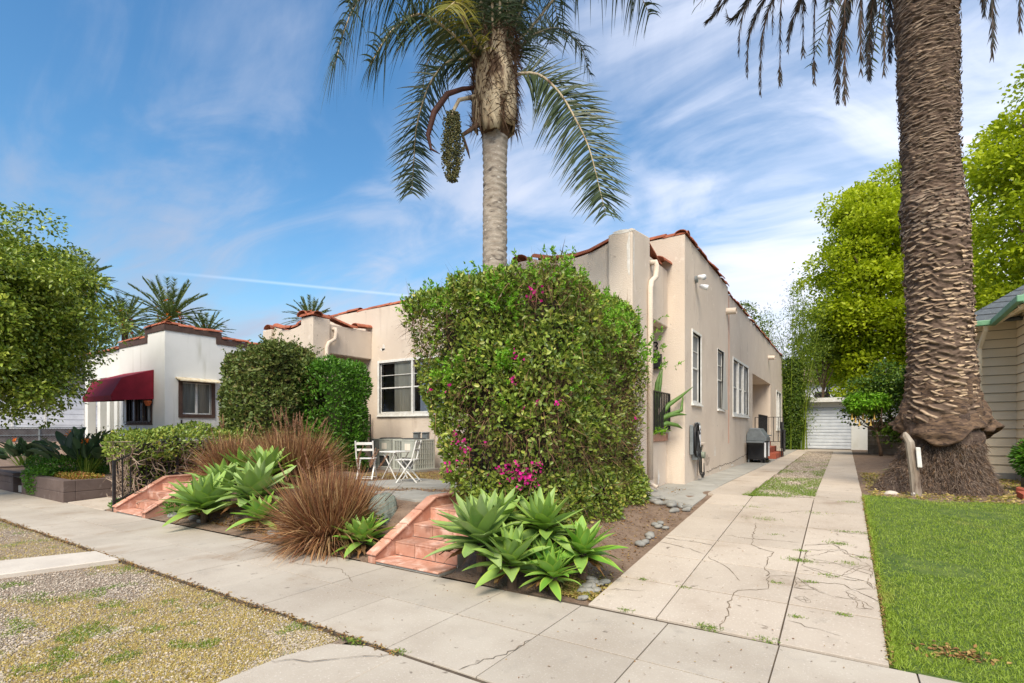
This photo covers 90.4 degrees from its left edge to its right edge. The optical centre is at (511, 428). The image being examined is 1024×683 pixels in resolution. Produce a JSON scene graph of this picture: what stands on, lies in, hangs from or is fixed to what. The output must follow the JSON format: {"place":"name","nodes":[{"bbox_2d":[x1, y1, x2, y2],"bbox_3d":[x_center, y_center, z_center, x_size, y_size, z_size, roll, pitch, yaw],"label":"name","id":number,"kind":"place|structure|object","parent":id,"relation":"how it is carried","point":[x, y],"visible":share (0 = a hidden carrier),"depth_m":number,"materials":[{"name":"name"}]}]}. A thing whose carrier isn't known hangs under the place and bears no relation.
{"place":"outdoors","nodes":[
{"label":"outdoors","id":0,"kind":"place"},
{"bbox_2d":[0,551,118,578],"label":"parkway path","id":1,"kind":"structure","parent":0,"point":[31,566],"depth_m":5.64,"materials":[{"name":"concrete"}]},
{"bbox_2d":[68,495,121,509],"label":"neighbour drive","id":2,"kind":"structure","parent":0,"point":[100,503],"depth_m":10.15,"materials":[{"name":"concrete"}]},
{"bbox_2d":[0,521,346,682],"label":"parkway ground","id":3,"kind":"structure","parent":0,"point":[8,551],"depth_m":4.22,"materials":[{"name":"beige gravel"}]},
{"bbox_2d":[0,201,133,429],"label":"ficus tree","id":4,"kind":"object","parent":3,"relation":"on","point":[46,305],"visible":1,"depth_m":11.01,"materials":[{"name":"green plant"}]},
{"bbox_2d":[0,523,311,682],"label":"green tufts","id":5,"kind":"object","parent":3,"relation":"on","point":[114,628],"visible":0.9,"depth_m":3.82,"materials":[{"name":"green plant"}]},
{"bbox_2d":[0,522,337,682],"bbox_3d":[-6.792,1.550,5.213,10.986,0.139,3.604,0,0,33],"label":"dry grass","id":6,"kind":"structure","parent":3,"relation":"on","point":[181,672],"depth_m":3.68,"materials":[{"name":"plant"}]},
{"bbox_2d":[218,644,479,682],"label":"drive apron","id":7,"kind":"object","parent":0,"point":[359,667],"visible":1,"depth_m":3.17,"materials":[{"name":"concrete"}]},
{"bbox_2d":[0,489,959,682],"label":"sidewalk","id":8,"kind":"structure","parent":0,"point":[452,628],"depth_m":4.02,"materials":[{"name":"concrete"}]},
{"bbox_2d":[0,464,117,491],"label":"planter wall","id":9,"kind":"structure","parent":8,"relation":"on","point":[8,482],"depth_m":12.38,"materials":[{"name":"concrete"}]},
{"bbox_2d":[112,435,200,510],"bbox_3d":[-6.524,0.829,10.332,0.086,1.382,2.609,0,0,36],"label":"stair railing","id":10,"kind":"object","parent":8,"relation":"on","point":[114,500],"visible":0.62,"depth_m":9.52,"materials":[{"name":"black metal"}]},
{"bbox_2d":[0,518,404,655],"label":"kerb litter","id":11,"kind":"object","parent":8,"relation":"on","point":[190,583],"visible":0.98,"depth_m":4.68,"materials":[{"name":"brown plant"}]},
{"bbox_2d":[232,507,876,668],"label":"concrete cracks","id":12,"kind":"object","parent":8,"relation":"on","point":[727,601],"visible":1,"depth_m":4.58,"materials":[{"name":"grey concrete"}]},
{"bbox_2d":[335,500,876,655],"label":"crack weeds","id":13,"kind":"object","parent":8,"relation":"on","point":[780,582],"visible":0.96,"depth_m":4.62,"materials":[{"name":"green plant"}]},
{"bbox_2d":[0,449,1023,605],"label":"yard ground","id":14,"kind":"structure","parent":0,"point":[866,461],"depth_m":6.82,"materials":[{"name":"soil"}]},
{"bbox_2d":[0,437,60,465],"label":"bird of paradise","id":15,"kind":"object","parent":14,"relation":"on","point":[19,448],"visible":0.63,"depth_m":14.60,"materials":[{"name":"green plant"}]},
{"bbox_2d":[0,358,96,428],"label":"cottage","id":16,"kind":"structure","parent":14,"relation":"on","point":[74,416],"depth_m":28.00,"materials":[{"name":"white"}]},
{"bbox_2d":[0,426,96,454],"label":"chain link fence","id":17,"kind":"object","parent":14,"relation":"on","point":[28,436],"visible":0.16,"depth_m":22.45,"materials":[{"name":"grey metal"}]},
{"bbox_2d":[22,470,123,502],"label":"planter wall","id":18,"kind":"structure","parent":14,"relation":"on","point":[62,490],"depth_m":10.67,"materials":[{"name":"concrete"}]},
{"bbox_2d":[20,453,111,495],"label":"trailing groundcover","id":19,"kind":"object","parent":18,"relation":"in","point":[34,469],"visible":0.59,"depth_m":11.65,"materials":[{"name":"green plant"}]},
{"bbox_2d":[26,426,124,473],"bbox_3d":[-10.159,0.537,12.034,2.012,1.180,1.936,0,0,33],"label":"bird of paradise","id":20,"kind":"object","parent":18,"relation":"in","point":[75,444],"visible":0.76,"depth_m":11.74,"materials":[{"name":"green plant"}]},
{"bbox_2d":[51,470,106,479],"bbox_3d":[-9.560,1.059,11.208,1.814,0.214,0.544,0,0,33],"label":"sedum edge","id":21,"kind":"object","parent":14,"relation":"on","point":[71,475],"visible":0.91,"depth_m":11.00,"materials":[{"name":"yellow plant"}]},
{"bbox_2d":[68,245,129,351],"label":"distant palm","id":22,"kind":"object","parent":14,"relation":"on","point":[97,268],"visible":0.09,"depth_m":40.21,"materials":[{"name":"green plant"}]},
{"bbox_2d":[89,291,159,350],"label":"distant palm","id":23,"kind":"object","parent":14,"relation":"on","point":[121,336],"visible":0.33,"depth_m":41.75,"materials":[{"name":"green plant"}]},
{"bbox_2d":[112,473,198,518],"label":"tiled steps","id":24,"kind":"structure","parent":14,"relation":"on","point":[152,494],"depth_m":9.33,"materials":[{"name":"tile"}]},
{"bbox_2d":[107,274,226,341],"bbox_3d":[-25.023,-4.778,36.821,7.579,12.563,7.309,0,0,1],"label":"distant palm","id":25,"kind":"object","parent":14,"relation":"on","point":[170,312],"visible":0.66,"depth_m":36.45,"materials":[{"name":"green plant"}]},
{"bbox_2d":[85,320,258,442],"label":"white house","id":26,"kind":"structure","parent":14,"relation":"on","point":[182,361],"depth_m":15.25,"materials":[{"name":"paint"}]},
{"bbox_2d":[82,370,153,401],"bbox_3d":[-11.620,-1.250,14.988,2.070,0.940,1.043,0,0,33],"label":"awning","id":27,"kind":"object","parent":26,"relation":"attached to","point":[133,386],"visible":0.88,"depth_m":14.54,"materials":[{"name":"fabric"}]},
{"bbox_2d":[123,399,152,424],"bbox_3d":[-11.191,-0.725,15.573,1.850,1.250,0.607,0,0,33],"label":"window","id":28,"kind":"structure","parent":26,"relation":"in","point":[140,409],"depth_m":15.43,"materials":[{"name":"black glass"}]},
{"bbox_2d":[183,382,210,414],"bbox_3d":[-9.478,-0.890,15.250,0.086,0.980,0.860,0,0,33],"label":"window","id":29,"kind":"structure","parent":26,"relation":"in","point":[196,396],"depth_m":15.24,"materials":[{"name":"white paint"}]},
{"bbox_2d":[99,420,282,503],"bbox_3d":[-6.591,0.625,11.084,2.004,1.650,3.923,0,0,33],"label":"vine hedge","id":30,"kind":"object","parent":14,"relation":"on","point":[125,446],"visible":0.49,"depth_m":9.93,"materials":[{"name":"green plant"}]},
{"bbox_2d":[155,470,233,526],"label":"agave","id":31,"kind":"object","parent":14,"relation":"on","point":[193,494],"visible":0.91,"depth_m":7.76,"materials":[{"name":"green plant"}]},
{"bbox_2d":[177,458,243,505],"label":"agave","id":32,"kind":"object","parent":14,"relation":"on","point":[217,469],"visible":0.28,"depth_m":8.60,"materials":[{"name":"green plant"}]},
{"bbox_2d":[187,308,234,337],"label":"distant palm","id":33,"kind":"object","parent":14,"relation":"on","point":[204,325],"visible":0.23,"depth_m":40.69,"materials":[{"name":"green plant"}]},
{"bbox_2d":[168,414,278,490],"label":"fountain grass","id":34,"kind":"object","parent":14,"relation":"on","point":[216,457],"depth_m":9.70,"materials":[{"name":"brown plant"}]},
{"bbox_2d":[181,499,289,535],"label":"bed litter","id":35,"kind":"object","parent":14,"relation":"on","point":[220,523],"visible":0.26,"depth_m":7.71,"materials":[{"name":"brown plant"}]},
{"bbox_2d":[218,445,255,467],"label":"agave","id":36,"kind":"object","parent":14,"relation":"on","point":[239,452],"visible":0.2,"depth_m":9.28,"materials":[{"name":"green plant"}]},
{"bbox_2d":[201,458,296,518],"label":"agave","id":37,"kind":"object","parent":14,"relation":"on","point":[255,477],"visible":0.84,"depth_m":7.66,"materials":[{"name":"green plant"}]},
{"bbox_2d":[226,491,285,530],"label":"agave","id":38,"kind":"object","parent":14,"relation":"on","point":[257,508],"visible":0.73,"depth_m":7.19,"materials":[{"name":"green plant"}]},
{"bbox_2d":[224,445,300,487],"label":"agave","id":39,"kind":"object","parent":14,"relation":"on","point":[268,457],"visible":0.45,"depth_m":8.61,"materials":[{"name":"green plant"}]},
{"bbox_2d":[216,328,328,448],"bbox_3d":[-5.837,-0.443,12.400,2.633,3.676,2.220,0,0,33],"label":"trimmed hedge","id":40,"kind":"object","parent":14,"relation":"on","point":[260,383],"visible":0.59,"depth_m":11.66,"materials":[{"name":"green plant"}]},
{"bbox_2d":[220,407,363,486],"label":"fountain grass","id":41,"kind":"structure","parent":14,"relation":"on","point":[296,447],"depth_m":9.31,"materials":[{"name":"brown plant"}]},
{"bbox_2d":[281,295,330,324],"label":"distant palm","id":42,"kind":"object","parent":14,"relation":"on","point":[308,308],"visible":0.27,"depth_m":45.38,"materials":[{"name":"green plant"}]},
{"bbox_2d":[221,447,405,564],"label":"fountain grass","id":43,"kind":"object","parent":14,"relation":"on","point":[316,511],"depth_m":6.16,"materials":[{"name":"brown plant"}]},
{"bbox_2d":[294,353,373,472],"bbox_3d":[-4.290,-0.261,12.345,1.749,3.042,1.632,0,0,33],"label":"glossy shrub","id":44,"kind":"object","parent":14,"relation":"on","point":[344,410],"visible":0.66,"depth_m":11.92,"materials":[{"name":"green plant"}]},
{"bbox_2d":[328,512,395,558],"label":"agave","id":45,"kind":"object","parent":14,"relation":"on","point":[362,525],"visible":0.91,"depth_m":5.98,"materials":[{"name":"green plant"}]},
{"bbox_2d":[368,492,396,530],"bbox_3d":[-1.672,1.166,6.577,0.391,0.657,0.425,0,0,33],"label":"boulder","id":46,"kind":"object","parent":14,"relation":"on","point":[392,505],"visible":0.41,"depth_m":6.47,"materials":[{"name":"grey stone"}]},
{"bbox_2d":[369,437,401,469],"bbox_3d":[-3.233,0.662,13.583,0.900,0.855,0.900,0,0,33],"label":"air conditioner","id":47,"kind":"object","parent":14,"relation":"on","point":[383,444],"visible":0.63,"depth_m":13.26,"materials":[{"name":"metal"}]},
{"bbox_2d":[360,471,458,479],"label":"yard grass","id":48,"kind":"structure","parent":14,"relation":"on","point":[412,474],"depth_m":11.20,"materials":[{"name":"plant"}]},
{"bbox_2d":[388,438,439,472],"bbox_3d":[-2.450,0.662,12.715,0.900,0.855,0.900,0,0,33],"label":"air conditioner","id":49,"kind":"object","parent":14,"relation":"on","point":[425,462],"visible":0.9,"depth_m":12.48,"materials":[{"name":"metal"}]},
{"bbox_2d":[361,478,471,489],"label":"paving slab","id":50,"kind":"structure","parent":14,"relation":"on","point":[410,483],"depth_m":8.81,"materials":[{"name":"grey concrete"}]},
{"bbox_2d":[355,441,376,479],"bbox_3d":[-2.898,0.624,10.118,0.361,0.766,0.403,0,0,-3],"label":"folding chair","id":51,"kind":"object","parent":50,"relation":"on","point":[366,443],"visible":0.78,"depth_m":9.97,"materials":[{"name":"white paint"}]},
{"bbox_2d":[379,450,410,478],"bbox_3d":[-2.322,0.727,10.126,0.440,0.554,0.440,0,0,33],"label":"bistro table","id":52,"kind":"object","parent":50,"relation":"on","point":[395,451],"visible":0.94,"depth_m":10.01,"materials":[{"name":"white paint"}]},
{"bbox_2d":[396,440,421,482],"bbox_3d":[-1.881,0.594,9.243,0.403,0.766,0.361,0,0,4],"label":"folding chair","id":53,"kind":"object","parent":50,"relation":"on","point":[418,449],"visible":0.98,"depth_m":9.14,"materials":[{"name":"white paint"}]},
{"bbox_2d":[366,488,471,576],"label":"tiled steps","id":54,"kind":"structure","parent":14,"relation":"on","point":[409,542],"depth_m":5.87,"materials":[{"name":"orange tile"}]},
{"bbox_2d":[393,492,445,501],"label":"paving slab","id":55,"kind":"structure","parent":14,"relation":"on","point":[418,497],"depth_m":7.44,"materials":[{"name":"grey concrete"}]},
{"bbox_2d":[423,489,531,571],"bbox_3d":[-0.313,1.006,5.058,1.184,0.809,1.144,0,0,33],"label":"agave","id":56,"kind":"object","parent":14,"relation":"on","point":[481,517],"visible":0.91,"depth_m":4.93,"materials":[{"name":"green plant"}]},
{"bbox_2d":[281,471,684,536],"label":"yard litter","id":57,"kind":"object","parent":14,"relation":"on","point":[463,477],"visible":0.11,"depth_m":9.15,"materials":[{"name":"brown plant"}]},
{"bbox_2d":[320,0,661,493],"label":"queen palm","id":58,"kind":"object","parent":14,"relation":"on","point":[491,47],"visible":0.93,"depth_m":7.76,"materials":[{"name":"green plant"}]},
{"bbox_2d":[467,487,528,541],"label":"agave","id":59,"kind":"object","parent":14,"relation":"on","point":[508,497],"visible":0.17,"depth_m":5.40,"materials":[{"name":"green plant"}]},
{"bbox_2d":[472,445,533,505],"bbox_3d":[-0.118,0.700,5.907,0.842,1.000,0.058,0,0,33],"label":"iron railing","id":60,"kind":"object","parent":14,"relation":"on","point":[475,454],"visible":0.2,"depth_m":6.05,"materials":[{"name":"black metal"}]},
{"bbox_2d":[462,522,563,589],"bbox_3d":[0.011,1.213,4.764,0.853,0.634,0.840,0,0,33],"label":"agave","id":61,"kind":"object","parent":14,"relation":"on","point":[514,554],"visible":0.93,"depth_m":4.69,"materials":[{"name":"green plant"}]},
{"bbox_2d":[263,228,782,491],"bbox_3d":[3.442,-1.303,19.983,11.366,5.205,21.256,0,0,33],"label":"bungalow","id":62,"kind":"object","parent":14,"relation":"on","point":[715,339],"visible":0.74,"depth_m":12.28,"materials":[{"name":"beige paint"}]},
{"bbox_2d":[376,355,449,416],"bbox_3d":[-2.594,-1.143,14.044,2.770,1.635,0.550,0,0,33],"label":"window","id":63,"kind":"structure","parent":62,"relation":"in","point":[402,398],"depth_m":14.20,"materials":[{"name":"white paint"}]},
{"bbox_2d":[653,390,669,430],"bbox_3d":[2.789,-0.315,9.490,0.035,0.730,1.080,0,0,33],"label":"porch railing","id":64,"kind":"object","parent":62,"relation":"attached to","point":[662,407],"visible":0.78,"depth_m":9.39,"materials":[{"name":"black metal"}]},
{"bbox_2d":[654,368,692,428],"bbox_3d":[2.870,-0.554,9.615,1.232,1.194,0.353,0,0,-31],"label":"tree aloe","id":65,"kind":"object","parent":62,"relation":"attached to","point":[658,383],"visible":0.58,"depth_m":9.68,"materials":[{"name":"green plant"}]},
{"bbox_2d":[690,422,702,476],"bbox_3d":[3.800,0.441,10.390,0.172,1.141,0.692,0,0,33],"label":"car charger","id":66,"kind":"object","parent":62,"relation":"attached to","point":[695,438],"visible":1,"depth_m":10.22,"materials":[{"name":"grey plastic"}]},
{"bbox_2d":[691,329,703,406],"bbox_3d":[3.859,-1.248,10.685,0.130,1.565,0.860,0,0,33],"label":"window","id":67,"kind":"structure","parent":62,"relation":"in","point":[695,340],"depth_m":10.92,"materials":[{"name":"white paint"}]},
{"bbox_2d":[717,348,727,411],"bbox_3d":[5.244,-1.203,12.821,0.166,1.545,0.880,0,0,36],"label":"window","id":68,"kind":"structure","parent":62,"relation":"in","point":[722,404],"depth_m":13.00,"materials":[{"name":"white paint"}]},
{"bbox_2d":[732,357,749,417],"bbox_3d":[6.895,-1.167,15.349,0.130,1.685,2.830,0,0,33],"label":"window","id":69,"kind":"structure","parent":62,"relation":"in","point":[740,378],"depth_m":15.58,"materials":[{"name":"white paint"}]},
{"bbox_2d":[776,390,780,430],"bbox_3d":[12.718,-0.833,24.295,0.130,1.875,2.180,0,0,33],"label":"window","id":70,"kind":"structure","parent":62,"relation":"in","point":[778,407],"depth_m":24.29,"materials":[{"name":"white paint"}]},
{"bbox_2d":[392,241,683,545],"bbox_3d":[0.495,-0.249,7.090,3.197,3.933,3.731,0,0,33],"label":"bougainvillea hedge","id":71,"kind":"object","parent":14,"relation":"on","point":[543,378],"visible":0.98,"depth_m":5.99,"materials":[{"name":"green plant"}]},
{"bbox_2d":[508,486,584,558],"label":"agave","id":72,"kind":"object","parent":14,"relation":"on","point":[539,512],"visible":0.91,"depth_m":5.07,"materials":[{"name":"green plant"}]},
{"bbox_2d":[525,535,573,585],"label":"agave","id":73,"kind":"object","parent":14,"relation":"on","point":[549,542],"visible":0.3,"depth_m":4.83,"materials":[{"name":"green plant"}]},
{"bbox_2d":[519,545,585,600],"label":"agave","id":74,"kind":"object","parent":14,"relation":"on","point":[551,565],"visible":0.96,"depth_m":4.58,"materials":[{"name":"green plant"}]},
{"bbox_2d":[537,565,642,600],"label":"straw litter","id":75,"kind":"object","parent":14,"relation":"on","point":[570,592],"visible":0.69,"depth_m":4.72,"materials":[{"name":"beige plant"}]},
{"bbox_2d":[554,515,627,580],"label":"agave","id":76,"kind":"object","parent":14,"relation":"on","point":[582,542],"visible":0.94,"depth_m":4.85,"materials":[{"name":"green plant"}]},
{"bbox_2d":[528,498,696,586],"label":"bank litter","id":77,"kind":"object","parent":14,"relation":"on","point":[633,531],"visible":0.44,"depth_m":6.41,"materials":[{"name":"brown plant"}]},
{"bbox_2d":[739,300,775,346],"bbox_3d":[13.562,-3.138,29.373,3.151,8.492,2.816,0,0,33],"label":"sparse tree","id":78,"kind":"object","parent":14,"relation":"on","point":[754,317],"visible":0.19,"depth_m":28.76,"materials":[{"name":"green plant"}]},
{"bbox_2d":[755,451,832,498],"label":"strip gravel","id":79,"kind":"structure","parent":14,"relation":"on","point":[824,457],"depth_m":13.06,"materials":[{"name":"beige gravel"}]},
{"bbox_2d":[754,273,838,449],"bbox_3d":[14.354,-3.268,26.171,4.017,9.168,4.272,0,0,8],"label":"bamboo clump","id":80,"kind":"object","parent":14,"relation":"on","point":[794,368],"visible":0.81,"depth_m":25.73,"materials":[{"name":"green plant"}]},
{"bbox_2d":[804,371,844,397],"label":"house","id":81,"kind":"structure","parent":14,"relation":"on","point":[816,393],"depth_m":42.84,"materials":[{"name":"white"}]},
{"bbox_2d":[808,315,845,397],"bbox_3d":[17.357,-2.646,28.134,1.847,7.508,3.213,0,0,15],"label":"sparse tree","id":82,"kind":"object","parent":14,"relation":"on","point":[824,375],"visible":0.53,"depth_m":27.74,"materials":[{"name":"green plant"}]},
{"bbox_2d":[808,365,858,397],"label":"bright shrub","id":83,"kind":"object","parent":14,"relation":"on","point":[826,391],"visible":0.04,"depth_m":32.44,"materials":[{"name":"green plant"}]},
{"bbox_2d":[801,397,899,449],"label":"garage","id":84,"kind":"structure","parent":14,"relation":"on","point":[833,431],"depth_m":26.23,"materials":[{"name":"white paint"}]},
{"bbox_2d":[801,407,850,449],"bbox_3d":[16.054,-0.025,26.634,2.850,2.190,0.040,0,0,33],"label":"roll up door","id":85,"kind":"structure","parent":84,"relation":"in","point":[832,434],"depth_m":26.39,"materials":[{"name":"paint"}]},
{"bbox_2d":[691,0,1023,497],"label":"date palm","id":86,"kind":"object","parent":14,"relation":"on","point":[947,422],"visible":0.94,"depth_m":8.50,"materials":[{"name":"brown plant"}]},
{"bbox_2d":[842,389,896,455],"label":"trumpet shrub","id":87,"kind":"object","parent":14,"relation":"on","point":[855,404],"visible":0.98,"depth_m":19.84,"materials":[{"name":"green plant"}]},
{"bbox_2d":[835,358,907,446],"bbox_3d":[15.932,-1.127,19.862,5.740,4.520,3.595,0,0,33],"label":"dark shrub","id":88,"kind":"object","parent":14,"relation":"on","point":[895,385],"visible":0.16,"depth_m":20.10,"materials":[{"name":"green plant"}]},
{"bbox_2d":[868,422,902,453],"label":"block wall","id":89,"kind":"structure","parent":14,"relation":"on","point":[873,445],"depth_m":21.87,"materials":[{"name":"grey concrete"}]},
{"bbox_2d":[785,159,1015,397],"bbox_3d":[20.293,-6.673,26.912,10.592,15.668,8.615,0,0,33],"label":"yellow green tree","id":90,"kind":"object","parent":14,"relation":"on","point":[863,257],"visible":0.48,"depth_m":26.01,"materials":[{"name":"green plant"}]},
{"bbox_2d":[902,432,921,496],"bbox_3d":[6.447,0.591,8.178,0.148,1.071,0.277,0,0,-31],"label":"leaning post","id":91,"kind":"object","parent":14,"relation":"on","point":[914,459],"visible":0.96,"depth_m":8.13,"materials":[{"name":"brown wood"}]},
{"bbox_2d":[860,472,1023,504],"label":"palm litter","id":92,"kind":"object","parent":14,"relation":"on","point":[1003,497],"visible":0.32,"depth_m":8.12,"materials":[{"name":"brown plant"}]},
{"bbox_2d":[904,285,1023,480],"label":"clapboard house","id":93,"kind":"structure","parent":14,"relation":"on","point":[999,339],"depth_m":10.74,"materials":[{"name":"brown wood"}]},
{"bbox_2d":[962,63,1023,310],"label":"yellow green tree","id":94,"kind":"object","parent":14,"relation":"on","point":[995,163],"visible":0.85,"depth_m":17.61,"materials":[{"name":"green plant"}]},
{"bbox_2d":[1006,425,1023,486],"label":"potted shrub","id":95,"kind":"object","parent":14,"relation":"on","point":[1016,453],"visible":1,"depth_m":8.58,"materials":[{"name":"green plant"}]},
{"bbox_2d":[0,0,1023,358],"label":"sky","id":96,"kind":"structure","parent":0,"point":[193,140],"materials":[{"name":"blue"}]},
{"bbox_2d":[648,449,796,506],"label":"house path","id":97,"kind":"structure","parent":0,"point":[696,489],"depth_m":9.76,"materials":[{"name":"grey concrete"}]},
{"bbox_2d":[746,428,771,462],"bbox_3d":[7.959,0.532,16.344,0.648,1.102,1.880,0,0,33],"label":"barbecue grill","id":98,"kind":"object","parent":97,"relation":"on","point":[758,440],"visible":0.95,"depth_m":15.99,"materials":[{"name":"black metal"}]},
{"bbox_2d":[768,441,782,458],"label":"brick steps","id":99,"kind":"structure","parent":97,"relation":"on","point":[774,454],"depth_m":18.64,"materials":[{"name":"red brick"}]},
{"bbox_2d":[755,414,779,441],"bbox_3d":[9.597,0.020,19.289,1.030,1.060,2.432,0,0,33],"label":"entry railing","id":100,"kind":"object","parent":99,"relation":"on","point":[763,421],"visible":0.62,"depth_m":19.81,"materials":[{"name":"black metal"}]},
{"bbox_2d":[589,449,888,667],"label":"driveway","id":101,"kind":"structure","parent":0,"point":[661,596],"depth_m":4.93,"materials":[{"name":"concrete"}]},
{"bbox_2d":[780,422,784,456],"bbox_3d":[10.324,0.415,19.375,0.135,1.331,0.660,0,0,33],"label":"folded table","id":102,"kind":"object","parent":101,"relation":"on","point":[782,438],"visible":1,"depth_m":19.18,"materials":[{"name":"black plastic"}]},
{"bbox_2d":[743,452,830,497],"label":"grass strip","id":103,"kind":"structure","parent":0,"point":[786,488],"depth_m":9.57,"materials":[{"name":"green plant"}]},
{"bbox_2d":[861,494,1023,682],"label":"lawn ground","id":104,"kind":"structure","parent":0,"point":[941,572],"depth_m":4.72,"materials":[{"name":"green plant"}]},
{"bbox_2d":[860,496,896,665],"bbox_3d":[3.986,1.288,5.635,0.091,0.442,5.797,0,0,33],"label":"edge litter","id":105,"kind":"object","parent":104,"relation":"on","point":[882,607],"visible":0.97,"depth_m":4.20,"materials":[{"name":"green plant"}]},
{"bbox_2d":[861,495,908,666],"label":"lawn edge grass","id":106,"kind":"structure","parent":104,"relation":"on","point":[890,644],"depth_m":4.53,"materials":[{"name":"green plant"}]},
{"bbox_2d":[908,639,1011,664],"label":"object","id":107,"kind":"object","parent":104,"relation":"on","point":[957,655],"visible":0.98,"depth_m":3.29,"materials":[{"name":"brown plant"}]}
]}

